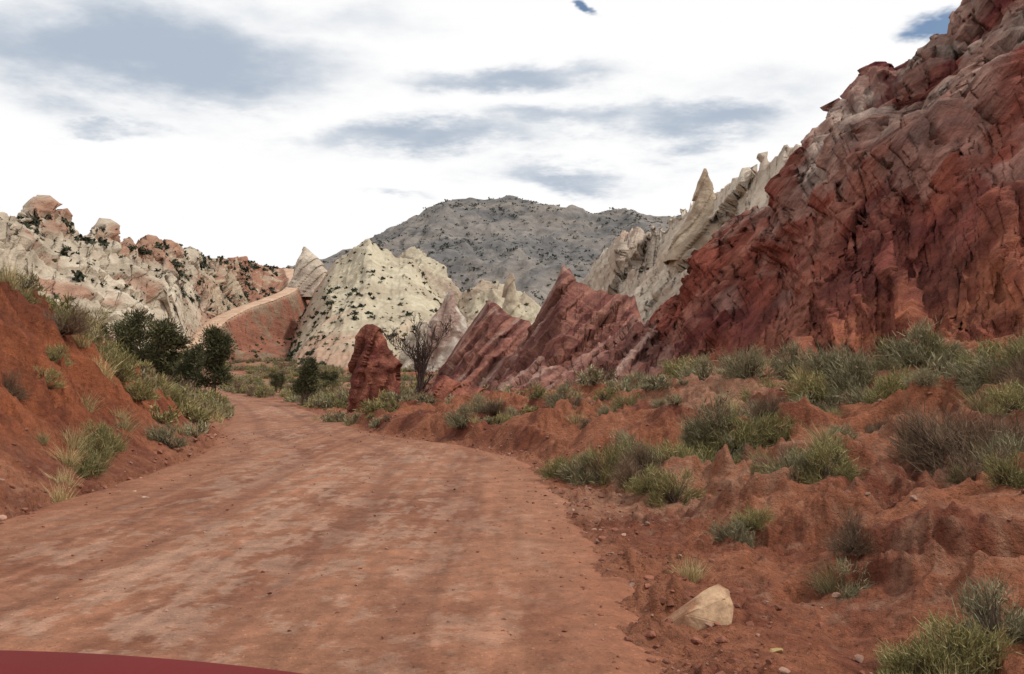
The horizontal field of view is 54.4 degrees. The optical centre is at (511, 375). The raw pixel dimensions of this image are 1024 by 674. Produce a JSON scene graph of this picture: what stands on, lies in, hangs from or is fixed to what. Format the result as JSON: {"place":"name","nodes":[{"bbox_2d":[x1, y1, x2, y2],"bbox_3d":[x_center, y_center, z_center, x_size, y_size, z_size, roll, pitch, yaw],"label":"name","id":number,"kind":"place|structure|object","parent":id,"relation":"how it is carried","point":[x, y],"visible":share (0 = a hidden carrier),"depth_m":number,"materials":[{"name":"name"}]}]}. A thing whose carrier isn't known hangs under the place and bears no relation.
{"place":"outdoors","nodes":[
{"label":"outdoors","id":0,"kind":"place"},
{"bbox_2d":[0,195,309,366],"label":"pale striped ridge","id":1,"kind":"structure","parent":0,"point":[278,317],"depth_m":280.76,"materials":[{"name":"stone"}]},
{"bbox_2d":[287,247,326,299],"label":"pale rock spire","id":2,"kind":"object","parent":1,"relation":"on","point":[310,271],"visible":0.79,"depth_m":464.11,"materials":[{"name":"stone"}]},
{"bbox_2d":[182,268,297,362],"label":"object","id":3,"kind":"structure","parent":0,"point":[222,318],"depth_m":366.24,"materials":[{"name":"soil"}]},
{"bbox_2d":[0,369,673,673],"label":"dirt road","id":4,"kind":"structure","parent":0,"point":[276,534],"depth_m":8.63,"materials":[{"name":"brown soil"}]},
{"bbox_2d":[0,650,302,673],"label":"red car","id":5,"kind":"object","parent":4,"relation":"on","point":[28,662],"visible":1,"depth_m":1.76,"materials":[{"name":"paint"}]},
{"bbox_2d":[291,238,442,366],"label":"cream hill","id":6,"kind":"structure","parent":0,"point":[393,289],"depth_m":346.05,"materials":[{"name":"stone"}]},
{"bbox_2d":[399,246,540,327],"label":"cream hill","id":7,"kind":"structure","parent":0,"point":[481,292],"depth_m":651.14,"materials":[{"name":"stone"}]},
{"bbox_2d":[502,274,521,317],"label":"pale rock spire","id":8,"kind":"object","parent":7,"relation":"on","point":[511,305],"visible":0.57,"depth_m":597.06,"materials":[{"name":"stone"}]},
{"bbox_2d":[0,0,961,267],"label":"sky","id":9,"kind":"structure","parent":0,"point":[263,131],"materials":[{"name":"white"}]},
{"bbox_2d":[287,195,681,306],"bbox_3d":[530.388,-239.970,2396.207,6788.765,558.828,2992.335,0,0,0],"label":"distant mountain","id":10,"kind":"structure","parent":0,"point":[542,273],"depth_m":2548.03,"materials":[{"name":"grey stone"}]},
{"bbox_2d":[292,195,680,305],"bbox_3d":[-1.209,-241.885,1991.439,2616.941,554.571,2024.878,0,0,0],"label":"mountain trees","id":11,"kind":"object","parent":10,"relation":"on","point":[467,240],"visible":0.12,"depth_m":2518.48,"materials":[{"name":"green plant"}]},
{"bbox_2d":[0,281,1023,673],"bbox_3d":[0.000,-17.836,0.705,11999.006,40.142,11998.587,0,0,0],"label":"ground","id":12,"kind":"structure","parent":0,"point":[948,535],"depth_m":10.66,"materials":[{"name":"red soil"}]},
{"bbox_2d":[98,318,112,338],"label":"juniper tree","id":13,"kind":"object","parent":12,"relation":"on","point":[105,330],"visible":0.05,"depth_m":94.51,"materials":[{"name":"green plant"}]},
{"bbox_2d":[0,256,239,503],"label":"bank shrubs","id":14,"kind":"object","parent":12,"relation":"on","point":[123,364],"visible":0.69,"depth_m":20.74,"materials":[{"name":"green plant"}]},
{"bbox_2d":[106,318,163,353],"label":"juniper tree","id":15,"kind":"object","parent":12,"relation":"on","point":[126,343],"visible":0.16,"depth_m":78.79,"materials":[{"name":"green plant"}]},
{"bbox_2d":[105,306,193,379],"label":"juniper tree","id":16,"kind":"object","parent":12,"relation":"on","point":[170,337],"visible":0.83,"depth_m":75.23,"materials":[{"name":"green plant"}]},
{"bbox_2d":[166,339,207,389],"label":"juniper tree","id":17,"kind":"object","parent":12,"relation":"on","point":[186,367],"visible":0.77,"depth_m":67.89,"materials":[{"name":"green plant"}]},
{"bbox_2d":[190,323,241,391],"bbox_3d":[-19.254,-0.849,64.044,3.146,5.304,3.487,0,0,-43],"label":"juniper tree","id":18,"kind":"object","parent":12,"relation":"on","point":[217,351],"visible":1,"depth_m":63.77,"materials":[{"name":"green plant"}]},
{"bbox_2d":[0,214,528,365],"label":"distant trees","id":19,"kind":"object","parent":12,"relation":"on","point":[79,275],"visible":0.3,"depth_m":330.48,"materials":[{"name":"green plant"}]},
{"bbox_2d":[266,371,286,392],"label":"juniper tree","id":20,"kind":"object","parent":12,"relation":"on","point":[278,377],"visible":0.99,"depth_m":119.63,"materials":[{"name":"green plant"}]},
{"bbox_2d":[288,354,324,405],"bbox_3d":[-11.132,0.315,53.750,2.234,2.950,2.567,0,0,0],"label":"juniper tree","id":21,"kind":"object","parent":12,"relation":"on","point":[309,372],"visible":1,"depth_m":53.42,"materials":[{"name":"green plant"}]},
{"bbox_2d":[318,367,340,388],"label":"juniper tree","id":22,"kind":"object","parent":12,"relation":"on","point":[330,376],"visible":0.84,"depth_m":95.02,"materials":[{"name":"green plant"}]},
{"bbox_2d":[170,356,521,407],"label":"valley scrub","id":23,"kind":"object","parent":12,"relation":"on","point":[336,396],"visible":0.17,"depth_m":132.63,"materials":[{"name":"green plant"}]},
{"bbox_2d":[346,324,402,413],"bbox_3d":[-5.703,-0.041,39.981,2.584,4.054,2.064,0,0,0],"label":"red hoodoo","id":24,"kind":"object","parent":12,"relation":"on","point":[375,364],"visible":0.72,"depth_m":39.46,"materials":[{"name":"stone"}]},
{"bbox_2d":[398,322,427,370],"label":"pale rock fin","id":25,"kind":"object","parent":12,"relation":"on","point":[405,359],"visible":0.2,"depth_m":248.00,"materials":[{"name":"stone"}]},
{"bbox_2d":[380,312,452,393],"bbox_3d":[-3.571,-0.544,37.291,2.593,3.661,2.136,0,0,-22],"label":"dead tree","id":26,"kind":"object","parent":12,"relation":"on","point":[421,368],"visible":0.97,"depth_m":37.20,"materials":[{"name":"brown plant"}]},
{"bbox_2d":[421,288,467,371],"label":"pale rock fin","id":27,"kind":"object","parent":12,"relation":"on","point":[442,352],"visible":0.51,"depth_m":236.59,"materials":[{"name":"stone"}]},
{"bbox_2d":[421,375,469,399],"bbox_3d":[-3.159,1.054,43.990,3.085,2.138,2.428,0,0,0],"label":"red boulder","id":28,"kind":"object","parent":12,"relation":"on","point":[443,387],"visible":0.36,"depth_m":43.45,"materials":[{"name":"stone"}]},
{"bbox_2d":[461,385,489,394],"bbox_3d":[-1.930,1.311,49.975,5.025,1.631,3.276,0,0,0],"label":"red boulder","id":29,"kind":"object","parent":12,"relation":"on","point":[470,389],"visible":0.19,"depth_m":49.51,"materials":[{"name":"stone"}]},
{"bbox_2d":[437,299,530,387],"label":"red rock fin","id":30,"kind":"object","parent":12,"relation":"on","point":[491,339],"visible":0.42,"depth_m":80.06,"materials":[{"name":"stone"}]},
{"bbox_2d":[479,265,644,386],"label":"red rock fin","id":31,"kind":"object","parent":12,"relation":"on","point":[574,319],"visible":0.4,"depth_m":70.19,"materials":[{"name":"stone"}]},
{"bbox_2d":[486,315,675,394],"bbox_3d":[3.431,-0.033,59.791,12.639,7.954,30.120,0,0,7],"label":"red rock fin","id":32,"kind":"object","parent":12,"relation":"on","point":[632,344],"visible":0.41,"depth_m":57.46,"materials":[{"name":"stone"}]},
{"bbox_2d":[312,315,1023,673],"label":"desert shrubs","id":33,"kind":"object","parent":12,"relation":"on","point":[992,455],"visible":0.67,"depth_m":14.16,"materials":[{"name":"green plant"}]},
{"bbox_2d":[664,584,733,629],"bbox_3d":[1.260,1.585,6.743,0.469,0.312,0.289,0,0,0],"label":"pale sandstone slab","id":34,"kind":"object","parent":12,"relation":"on","point":[712,604],"depth_m":6.66,"materials":[{"name":"stone"}]},
{"bbox_2d":[770,648,782,653],"bbox_3d":[1.617,1.690,6.104,0.079,0.046,0.067,0,0,0],"label":"pale stone","id":35,"kind":"object","parent":12,"relation":"on","point":[778,650],"visible":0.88,"depth_m":6.08,"materials":[{"name":"beige stone"}]},
{"bbox_2d":[581,144,800,323],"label":"pale sandstone ridge","id":36,"kind":"structure","parent":0,"point":[630,264],"depth_m":206.71,"materials":[{"name":"beige stone"}]},
{"bbox_2d":[663,168,722,263],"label":"pale rock spire","id":37,"kind":"object","parent":36,"relation":"on","point":[693,228],"visible":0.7,"depth_m":193.28,"materials":[{"name":"stone"}]},
{"bbox_2d":[649,0,1023,370],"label":"red sandstone cliff","id":38,"kind":"structure","parent":0,"point":[896,198],"depth_m":41.05,"materials":[{"name":"red stone"}]}
]}

